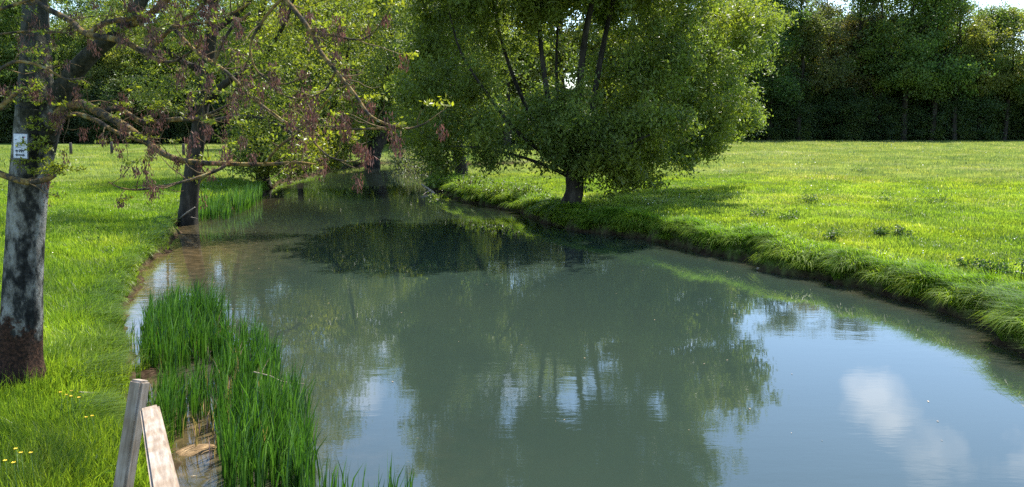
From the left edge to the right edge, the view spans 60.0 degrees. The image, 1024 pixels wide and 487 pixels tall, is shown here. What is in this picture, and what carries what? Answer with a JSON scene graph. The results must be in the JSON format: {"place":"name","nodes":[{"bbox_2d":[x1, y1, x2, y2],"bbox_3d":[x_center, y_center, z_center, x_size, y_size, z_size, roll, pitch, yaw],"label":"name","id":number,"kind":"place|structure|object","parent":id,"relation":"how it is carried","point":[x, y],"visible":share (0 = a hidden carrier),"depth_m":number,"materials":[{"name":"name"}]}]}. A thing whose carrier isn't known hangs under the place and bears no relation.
{"place":"outdoors","nodes":[
{"label":"outdoors","id":0,"kind":"place"},
{"bbox_2d":[113,379,178,486],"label":"timber fence","id":1,"kind":"object","parent":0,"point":[139,416],"visible":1,"depth_m":4.87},
{"bbox_2d":[0,89,1023,470],"bbox_3d":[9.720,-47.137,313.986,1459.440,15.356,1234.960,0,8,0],"label":"ground","id":2,"kind":"structure","parent":0,"point":[846,281],"depth_m":32.49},
{"bbox_2d":[0,19,19,86],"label":"rounded tree","id":3,"kind":"object","parent":2,"relation":"on","point":[10,44],"visible":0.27,"depth_m":101.93,"materials":[{"name":"green plant"}]},
{"bbox_2d":[0,69,59,142],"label":"understorey tree","id":4,"kind":"object","parent":2,"relation":"on","point":[4,136],"visible":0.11,"depth_m":101.21,"materials":[{"name":"green plant"}]},
{"bbox_2d":[0,0,65,87],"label":"slender tree","id":5,"kind":"object","parent":2,"relation":"on","point":[8,15],"visible":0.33,"depth_m":101.44,"materials":[{"name":"green plant"}]},
{"bbox_2d":[58,98,78,142],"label":"understorey tree","id":6,"kind":"object","parent":2,"relation":"on","point":[62,137],"visible":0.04,"depth_m":103.00,"materials":[{"name":"green plant"}]},
{"bbox_2d":[50,0,87,28],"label":"tall tree","id":7,"kind":"object","parent":2,"relation":"on","point":[71,8],"visible":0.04,"depth_m":125.62,"materials":[{"name":"green plant"}]},
{"bbox_2d":[59,99,82,142],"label":"understorey tree","id":8,"kind":"object","parent":2,"relation":"on","point":[72,136],"visible":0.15,"depth_m":103.47,"materials":[{"name":"green plant"}]},
{"bbox_2d":[62,88,91,142],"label":"understorey tree","id":9,"kind":"object","parent":2,"relation":"on","point":[72,130],"visible":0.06,"depth_m":103.05,"materials":[{"name":"green plant"}]},
{"bbox_2d":[50,3,109,93],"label":"broadleaf tree","id":10,"kind":"object","parent":2,"relation":"on","point":[72,50],"visible":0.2,"depth_m":103.38,"materials":[{"name":"green plant"}]},
{"bbox_2d":[64,0,102,57],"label":"tall tree","id":11,"kind":"object","parent":2,"relation":"on","point":[85,8],"visible":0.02,"depth_m":127.28,"materials":[{"name":"green plant"}]},
{"bbox_2d":[52,0,120,43],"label":"tall tree","id":12,"kind":"object","parent":2,"relation":"on","point":[82,2],"visible":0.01,"depth_m":118.62,"materials":[{"name":"green plant"}]},
{"bbox_2d":[66,89,113,143],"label":"understorey tree","id":13,"kind":"object","parent":2,"relation":"on","point":[87,122],"visible":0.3,"depth_m":101.82,"materials":[{"name":"green plant"}]},
{"bbox_2d":[64,5,119,81],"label":"slender tree","id":14,"kind":"object","parent":2,"relation":"on","point":[93,22],"visible":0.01,"depth_m":111.20,"materials":[{"name":"green plant"}]},
{"bbox_2d":[71,454,115,484],"bbox_3d":[-3.512,1.899,7.248,0.743,0.262,0.499,-5,9,-34],"label":"weed clump","id":15,"kind":"object","parent":2,"relation":"on","point":[110,471],"visible":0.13,"depth_m":7.28,"materials":[{"name":"green plant"}]},
{"bbox_2d":[72,81,137,143],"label":"understorey tree","id":16,"kind":"object","parent":2,"relation":"on","point":[94,95],"visible":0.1,"depth_m":101.70,"materials":[{"name":"green plant"}]},
{"bbox_2d":[53,13,159,111],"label":"rounded tree","id":17,"kind":"object","parent":2,"relation":"on","point":[100,73],"visible":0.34,"depth_m":103.39,"materials":[{"name":"green plant"}]},
{"bbox_2d":[82,68,159,143],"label":"understorey tree","id":18,"kind":"object","parent":2,"relation":"on","point":[115,82],"visible":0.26,"depth_m":100.80,"materials":[{"name":"green plant"}]},
{"bbox_2d":[0,174,265,486],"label":"bank grass","id":19,"kind":"structure","parent":2,"relation":"on","point":[30,413],"depth_m":11.33,"materials":[{"name":"plant"}]},
{"bbox_2d":[95,25,179,88],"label":"rounded tree","id":20,"kind":"object","parent":2,"relation":"on","point":[136,65],"visible":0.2,"depth_m":104.28,"materials":[{"name":"green plant"}]},
{"bbox_2d":[127,319,155,480],"bbox_3d":[-4.393,1.622,10.612,0.391,0.418,7.157,-3,9,-24],"label":"reed patch","id":21,"kind":"object","parent":2,"relation":"on","point":[138,375],"visible":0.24,"depth_m":11.31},
{"bbox_2d":[123,71,191,143],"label":"understorey tree","id":22,"kind":"object","parent":2,"relation":"on","point":[170,114],"visible":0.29,"depth_m":100.94,"materials":[{"name":"green plant"}]},
{"bbox_2d":[0,164,330,355],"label":"tussock grass","id":23,"kind":"structure","parent":2,"relation":"on","point":[166,238],"depth_m":20.86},
{"bbox_2d":[135,0,203,90],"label":"broadleaf tree","id":24,"kind":"object","parent":2,"relation":"on","point":[174,44],"visible":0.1,"depth_m":105.32,"materials":[{"name":"green plant"}]},
{"bbox_2d":[156,95,194,143],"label":"understorey tree","id":25,"kind":"object","parent":2,"relation":"on","point":[179,123],"visible":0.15,"depth_m":101.88,"materials":[{"name":"green plant"}]},
{"bbox_2d":[152,0,205,77],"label":"broadleaf tree","id":26,"kind":"object","parent":2,"relation":"on","point":[185,35],"visible":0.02,"depth_m":110.11,"materials":[{"name":"green plant"}]},
{"bbox_2d":[162,83,222,142],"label":"understorey tree","id":27,"kind":"object","parent":2,"relation":"on","point":[182,128],"visible":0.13,"depth_m":101.60,"materials":[{"name":"green plant"}]},
{"bbox_2d":[55,168,331,451],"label":"overhanging grass","id":28,"kind":"structure","parent":2,"relation":"on","point":[102,399],"depth_m":11.67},
{"bbox_2d":[176,444,216,455],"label":"sandbank","id":29,"kind":"structure","parent":2,"relation":"on","point":[190,450],"depth_m":8.66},
{"bbox_2d":[177,80,227,142],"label":"understorey tree","id":30,"kind":"object","parent":2,"relation":"on","point":[209,110],"visible":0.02,"depth_m":102.25,"materials":[{"name":"green plant"}]},
{"bbox_2d":[176,32,245,95],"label":"rounded tree","id":31,"kind":"object","parent":2,"relation":"on","point":[193,74],"visible":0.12,"depth_m":102.25,"materials":[{"name":"green plant"}]},
{"bbox_2d":[78,0,347,224],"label":"riverside ash","id":32,"kind":"object","parent":2,"relation":"on","point":[189,196],"visible":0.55,"depth_m":26.20,"materials":[{"name":"green plant"}]},
{"bbox_2d":[189,0,237,77],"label":"tall tree","id":33,"kind":"object","parent":2,"relation":"on","point":[218,17],"visible":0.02,"depth_m":108.66,"materials":[{"name":"green plant"}]},
{"bbox_2d":[154,310,290,458],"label":"dead reeds","id":34,"kind":"object","parent":2,"relation":"on","point":[207,428],"visible":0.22,"depth_m":9.16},
{"bbox_2d":[205,79,243,142],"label":"understorey tree","id":35,"kind":"object","parent":2,"relation":"on","point":[222,103],"visible":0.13,"depth_m":101.21,"materials":[{"name":"green plant"}]},
{"bbox_2d":[0,0,453,389],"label":"ash tree","id":36,"kind":"object","parent":2,"relation":"on","point":[45,106],"visible":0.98,"depth_m":8.61,"materials":[{"name":"green plant"}]},
{"bbox_2d":[13,133,27,158],"bbox_3d":[-5.112,-1.014,9.228,0.179,0.262,0.016,4,5,14],"label":"trail sign","id":37,"kind":"object","parent":36,"relation":"attached to","point":[19,150],"visible":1,"depth_m":9.22,"materials":[{"name":"white metal"}]},
{"bbox_2d":[198,182,263,220],"bbox_3d":[-10.299,-1.841,33.185,1.948,1.138,9.074,0,8,0],"label":"reed patch","id":38,"kind":"object","parent":2,"relation":"on","point":[217,206],"visible":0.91,"depth_m":31.29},
{"bbox_2d":[136,273,328,486],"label":"reed bed","id":39,"kind":"object","parent":2,"relation":"on","point":[291,438],"visible":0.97,"depth_m":9.56,"materials":[{"name":"plant"}]},
{"bbox_2d":[208,79,273,143],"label":"understorey tree","id":40,"kind":"object","parent":2,"relation":"on","point":[228,121],"visible":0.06,"depth_m":100.88,"materials":[{"name":"green plant"}]},
{"bbox_2d":[217,0,276,82],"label":"slender tree","id":41,"kind":"object","parent":2,"relation":"on","point":[232,8],"visible":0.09,"depth_m":101.13,"materials":[{"name":"green plant"}]},
{"bbox_2d":[0,143,542,188],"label":"meadow grass","id":42,"kind":"structure","parent":2,"relation":"on","point":[111,161],"depth_m":54.16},
{"bbox_2d":[190,0,387,186],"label":"leaning alder","id":43,"kind":"object","parent":2,"relation":"on","point":[261,174],"visible":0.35,"depth_m":41.54,"materials":[{"name":"green plant"}]},
{"bbox_2d":[240,0,360,132],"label":"broadleaf tree","id":44,"kind":"object","parent":2,"relation":"on","point":[299,49],"visible":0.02,"depth_m":82.91,"materials":[{"name":"green plant"}]},
{"bbox_2d":[301,9,385,111],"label":"rounded tree","id":45,"kind":"object","parent":2,"relation":"on","point":[355,41],"visible":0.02,"depth_m":89.14,"materials":[{"name":"green plant"}]},
{"bbox_2d":[311,0,421,165],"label":"forked tree","id":46,"kind":"object","parent":2,"relation":"on","point":[379,140],"visible":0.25,"depth_m":64.17,"materials":[{"name":"green plant"}]},
{"bbox_2d":[375,146,424,167],"bbox_3d":[-7.116,-6.335,63.787,5.151,2.421,5.430,-2,8,-14],"label":"blossom shrub","id":47,"kind":"object","parent":2,"relation":"on","point":[406,161],"visible":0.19,"depth_m":63.13,"materials":[{"name":"green plant"}]},
{"bbox_2d":[358,4,487,93],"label":"broadleaf tree","id":48,"kind":"object","parent":2,"relation":"on","point":[386,57],"visible":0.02,"depth_m":80.88,"materials":[{"name":"green plant"}]},
{"bbox_2d":[395,152,451,172],"bbox_3d":[-5.185,-5.298,57.362,5.210,2.409,5.542,0,8,0],"label":"waterside shrub","id":49,"kind":"object","parent":2,"relation":"on","point":[415,169],"visible":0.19,"depth_m":56.54,"materials":[{"name":"green plant"}]},
{"bbox_2d":[422,187,462,199],"bbox_3d":[-2.615,-1.924,37.523,2.538,0.957,2.279,0,8,0],"label":"bank plant","id":50,"kind":"object","parent":2,"relation":"on","point":[448,195],"visible":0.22,"depth_m":37.60,"materials":[{"name":"green plant"}]},
{"bbox_2d":[362,0,539,174],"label":"drooping willow","id":51,"kind":"object","parent":2,"relation":"on","point":[464,45],"visible":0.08,"depth_m":43.64,"materials":[{"name":"green plant"}]},
{"bbox_2d":[448,165,493,190],"bbox_3d":[-1.629,-2.680,36.128,1.935,1.059,2.007,0,8,0],"label":"bank plant","id":52,"kind":"object","parent":2,"relation":"on","point":[469,182],"visible":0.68,"depth_m":36.04,"materials":[{"name":"green plant"}]},
{"bbox_2d":[473,178,514,195],"bbox_3d":[-0.591,-2.168,33.811,2.053,0.718,1.826,-5,9,-31],"label":"bank plant","id":53,"kind":"object","parent":2,"relation":"on","point":[496,188],"visible":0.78,"depth_m":33.66,"materials":[{"name":"green plant"}]},
{"bbox_2d":[460,2,573,145],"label":"broadleaf tree","id":54,"kind":"object","parent":2,"relation":"on","point":[534,73],"visible":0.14,"depth_m":90.22,"materials":[{"name":"green plant"}]},
{"bbox_2d":[502,175,554,193],"bbox_3d":[0.616,-2.152,32.585,1.821,0.808,1.744,-2,8,-12],"label":"bank plant","id":55,"kind":"object","parent":2,"relation":"on","point":[528,188],"visible":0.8,"depth_m":32.52,"materials":[{"name":"green plant"}]},
{"bbox_2d":[510,5,618,94],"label":"broadleaf tree","id":56,"kind":"object","parent":2,"relation":"on","point":[573,36],"visible":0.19,"depth_m":92.74,"materials":[{"name":"green plant"}]},
{"bbox_2d":[381,0,804,203],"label":"willow tree","id":57,"kind":"object","parent":2,"relation":"on","point":[673,67],"visible":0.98,"depth_m":27.48,"materials":[{"name":"green plant"}]},
{"bbox_2d":[565,0,678,112],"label":"broadleaf tree","id":58,"kind":"object","parent":2,"relation":"on","point":[605,59],"visible":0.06,"depth_m":94.86,"materials":[{"name":"green plant"}]},
{"bbox_2d":[688,7,751,95],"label":"slender tree","id":59,"kind":"object","parent":2,"relation":"on","point":[730,62],"visible":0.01,"depth_m":107.03,"materials":[{"name":"green plant"}]},
{"bbox_2d":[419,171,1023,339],"bbox_3d":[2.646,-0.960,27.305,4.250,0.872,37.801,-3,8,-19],"label":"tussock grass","id":60,"kind":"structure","parent":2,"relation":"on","point":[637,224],"depth_m":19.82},
{"bbox_2d":[431,175,1023,352],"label":"overhanging grass","id":61,"kind":"structure","parent":2,"relation":"on","point":[1007,294],"depth_m":16.42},
{"bbox_2d":[432,139,1023,185],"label":"meadow grass","id":62,"kind":"structure","parent":2,"relation":"on","point":[920,161],"depth_m":54.85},
{"bbox_2d":[434,170,1023,337],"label":"bank grass","id":63,"kind":"structure","parent":2,"relation":"on","point":[936,227],"depth_m":26.94,"materials":[{"name":"plant"}]},
{"bbox_2d":[720,32,772,139],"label":"broadleaf tree","id":64,"kind":"object","parent":2,"relation":"on","point":[763,86],"visible":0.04,"depth_m":112.61,"materials":[{"name":"green plant"}]},
{"bbox_2d":[735,99,768,139],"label":"understorey tree","id":65,"kind":"object","parent":2,"relation":"on","point":[757,135],"visible":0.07,"depth_m":116.70,"materials":[{"name":"green plant"}]},
{"bbox_2d":[740,201,772,216],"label":"weed clump","id":66,"kind":"object","parent":2,"relation":"on","point":[754,213],"visible":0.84,"depth_m":25.54,"materials":[{"name":"green plant"}]},
{"bbox_2d":[732,0,789,139],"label":"slender tree","id":67,"kind":"object","parent":2,"relation":"on","point":[766,48],"visible":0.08,"depth_m":114.67,"materials":[{"name":"green plant"}]},
{"bbox_2d":[744,82,794,139],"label":"understorey tree","id":68,"kind":"object","parent":2,"relation":"on","point":[775,111],"visible":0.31,"depth_m":116.64,"materials":[{"name":"green plant"}]},
{"bbox_2d":[742,0,826,139],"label":"broadleaf tree","id":69,"kind":"object","parent":2,"relation":"on","point":[789,83],"visible":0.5,"depth_m":113.74,"materials":[{"name":"green plant"}]},
{"bbox_2d":[755,88,818,139],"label":"understorey tree","id":70,"kind":"object","parent":2,"relation":"on","point":[803,111],"visible":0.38,"depth_m":117.12,"materials":[{"name":"green plant"}]},
{"bbox_2d":[771,206,804,220],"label":"weed clump","id":71,"kind":"object","parent":2,"relation":"on","point":[788,216],"visible":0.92,"depth_m":24.39,"materials":[{"name":"green plant"}]},
{"bbox_2d":[776,31,821,98],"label":"broadleaf tree","id":72,"kind":"object","parent":2,"relation":"on","point":[813,58],"visible":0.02,"depth_m":123.68,"materials":[{"name":"green plant"}]},
{"bbox_2d":[774,87,831,139],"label":"understorey tree","id":73,"kind":"object","parent":2,"relation":"on","point":[807,93],"visible":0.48,"depth_m":117.88,"materials":[{"name":"green plant"}]},
{"bbox_2d":[584,142,1021,272],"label":"meadow daisies","id":74,"kind":"object","parent":2,"relation":"on","point":[852,203],"visible":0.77,"depth_m":31.20,"materials":[{"name":"white plant"}]},
{"bbox_2d":[797,190,824,202],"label":"weed clump","id":75,"kind":"object","parent":2,"relation":"on","point":[811,198],"visible":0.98,"depth_m":29.11,"materials":[{"name":"green plant"}]},
{"bbox_2d":[777,0,861,139],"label":"tall tree","id":76,"kind":"object","parent":2,"relation":"on","point":[810,48],"visible":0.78,"depth_m":114.22,"materials":[{"name":"green plant"}]},
{"bbox_2d":[807,96,839,139],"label":"understorey tree","id":77,"kind":"object","parent":2,"relation":"on","point":[829,120],"visible":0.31,"depth_m":119.54,"materials":[{"name":"green plant"}]},
{"bbox_2d":[797,8,867,99],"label":"slender tree","id":78,"kind":"object","parent":2,"relation":"on","point":[826,63],"visible":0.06,"depth_m":122.19,"materials":[{"name":"green plant"}]},
{"bbox_2d":[818,224,847,240],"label":"weed clump","id":79,"kind":"object","parent":2,"relation":"on","point":[832,235],"visible":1,"depth_m":20.56,"materials":[{"name":"green plant"}]},
{"bbox_2d":[812,82,864,139],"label":"understorey tree","id":80,"kind":"object","parent":2,"relation":"on","point":[832,127],"visible":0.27,"depth_m":119.29,"materials":[{"name":"green plant"}]},
{"bbox_2d":[805,0,879,98],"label":"tall tree","id":81,"kind":"object","parent":2,"relation":"on","point":[841,39],"visible":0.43,"depth_m":118.23,"materials":[{"name":"green plant"}]},
{"bbox_2d":[825,6,874,93],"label":"slender tree","id":82,"kind":"object","parent":2,"relation":"on","point":[852,37],"visible":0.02,"depth_m":122.09,"materials":[{"name":"green plant"}]},
{"bbox_2d":[812,82,889,139],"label":"understorey tree","id":83,"kind":"object","parent":2,"relation":"on","point":[864,103],"visible":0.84,"depth_m":117.61,"materials":[{"name":"green plant"}]},
{"bbox_2d":[821,0,899,139],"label":"tall tree","id":84,"kind":"object","parent":2,"relation":"on","point":[859,28],"visible":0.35,"depth_m":117.71,"materials":[{"name":"green plant"}]},
{"bbox_2d":[850,90,899,139],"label":"understorey tree","id":85,"kind":"object","parent":2,"relation":"on","point":[874,100],"visible":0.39,"depth_m":118.04,"materials":[{"name":"green plant"}]},
{"bbox_2d":[871,226,890,235],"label":"weed clump","id":86,"kind":"object","parent":2,"relation":"on","point":[880,231],"visible":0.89,"depth_m":21.00,"materials":[{"name":"green plant"}]},
{"bbox_2d":[861,93,912,139],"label":"understorey tree","id":87,"kind":"object","parent":2,"relation":"on","point":[889,122],"visible":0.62,"depth_m":117.70,"materials":[{"name":"green plant"}]},
{"bbox_2d":[832,0,949,138],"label":"slender tree","id":88,"kind":"object","parent":2,"relation":"on","point":[869,51],"visible":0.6,"depth_m":116.03,"materials":[{"name":"green plant"}]},
{"bbox_2d":[889,224,915,236],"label":"weed clump","id":89,"kind":"object","parent":2,"relation":"on","point":[898,231],"visible":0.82,"depth_m":20.84,"materials":[{"name":"green plant"}]},
{"bbox_2d":[882,95,933,139],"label":"understorey tree","id":90,"kind":"object","parent":2,"relation":"on","point":[915,107],"visible":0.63,"depth_m":118.23,"materials":[{"name":"green plant"}]},
{"bbox_2d":[842,0,982,139],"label":"broadleaf tree","id":91,"kind":"object","parent":2,"relation":"on","point":[917,81],"visible":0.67,"depth_m":114.65,"materials":[{"name":"green plant"}]},
{"bbox_2d":[890,88,943,139],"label":"understorey tree","id":92,"kind":"object","parent":2,"relation":"on","point":[900,95],"visible":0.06,"depth_m":120.20,"materials":[{"name":"green plant"}]},
{"bbox_2d":[921,190,951,202],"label":"weed clump","id":93,"kind":"object","parent":2,"relation":"on","point":[941,198],"visible":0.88,"depth_m":29.73,"materials":[{"name":"green plant"}]},
{"bbox_2d":[893,0,998,139],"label":"slender tree","id":94,"kind":"object","parent":2,"relation":"on","point":[968,67],"visible":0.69,"depth_m":113.34,"materials":[{"name":"green plant"}]},
{"bbox_2d":[907,83,984,140],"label":"understorey tree","id":95,"kind":"object","parent":2,"relation":"on","point":[947,109],"visible":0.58,"depth_m":116.87,"materials":[{"name":"green plant"}]},
{"bbox_2d":[923,92,988,139],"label":"understorey tree","id":96,"kind":"object","parent":2,"relation":"on","point":[967,131],"visible":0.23,"depth_m":117.63,"materials":[{"name":"green plant"}]},
{"bbox_2d":[952,256,987,268],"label":"weed clump","id":97,"kind":"object","parent":2,"relation":"on","point":[964,263],"visible":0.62,"depth_m":16.76,"materials":[{"name":"green plant"}]},
{"bbox_2d":[931,0,1012,139],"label":"tall tree","id":98,"kind":"object","parent":2,"relation":"on","point":[976,29],"visible":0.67,"depth_m":113.93,"materials":[{"name":"green plant"}]},
{"bbox_2d":[939,84,1012,139],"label":"understorey tree","id":99,"kind":"object","parent":2,"relation":"on","point":[992,105],"visible":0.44,"depth_m":117.29,"materials":[{"name":"green plant"}]},
{"bbox_2d":[947,0,1023,139],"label":"slender tree","id":100,"kind":"object","parent":2,"relation":"on","point":[1004,20],"visible":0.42,"depth_m":115.45,"materials":[{"name":"green plant"}]},
{"bbox_2d":[970,253,1012,273],"bbox_3d":[8.684,0.368,15.988,0.626,0.394,0.567,0,8,0],"label":"weed clump","id":101,"kind":"object","parent":2,"relation":"on","point":[982,263],"visible":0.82,"depth_m":16.00,"materials":[{"name":"green plant"}]},
{"bbox_2d":[972,1,1023,139],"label":"rounded tree","id":102,"kind":"object","parent":2,"relation":"on","point":[1011,51],"visible":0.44,"depth_m":115.93,"materials":[{"name":"green plant"}]},
{"bbox_2d":[976,94,1023,139],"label":"understorey tree","id":103,"kind":"object","parent":2,"relation":"on","point":[1012,112],"visible":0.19,"depth_m":119.20,"materials":[{"name":"green plant"}]},
{"bbox_2d":[997,258,1023,278],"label":"weed clump","id":104,"kind":"object","parent":2,"relation":"on","point":[1009,272],"visible":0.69,"depth_m":15.02,"materials":[{"name":"green plant"}]},
{"bbox_2d":[999,33,1023,104],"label":"slender tree","id":105,"kind":"object","parent":2,"relation":"on","point":[1021,93],"visible":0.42,"depth_m":116.42,"materials":[{"name":"green plant"}]},
{"bbox_2d":[1007,98,1023,139],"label":"understorey tree","id":106,"kind":"object","parent":2,"relation":"on","point":[1017,127],"visible":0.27,"depth_m":120.16,"materials":[{"name":"green plant"}]},
{"bbox_2d":[49,0,1023,88],"label":"sky","id":107,"kind":"structure","parent":0,"point":[992,2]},
{"bbox_2d":[122,163,1023,486],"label":"river water","id":108,"kind":"structure","parent":0,"point":[376,285],"depth_m":12.20,"materials":[{"name":"liquid"}]},
{"bbox_2d":[289,430,414,486],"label":"reed patch","id":109,"kind":"object","parent":108,"relation":"in","point":[334,482],"visible":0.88,"depth_m":7.33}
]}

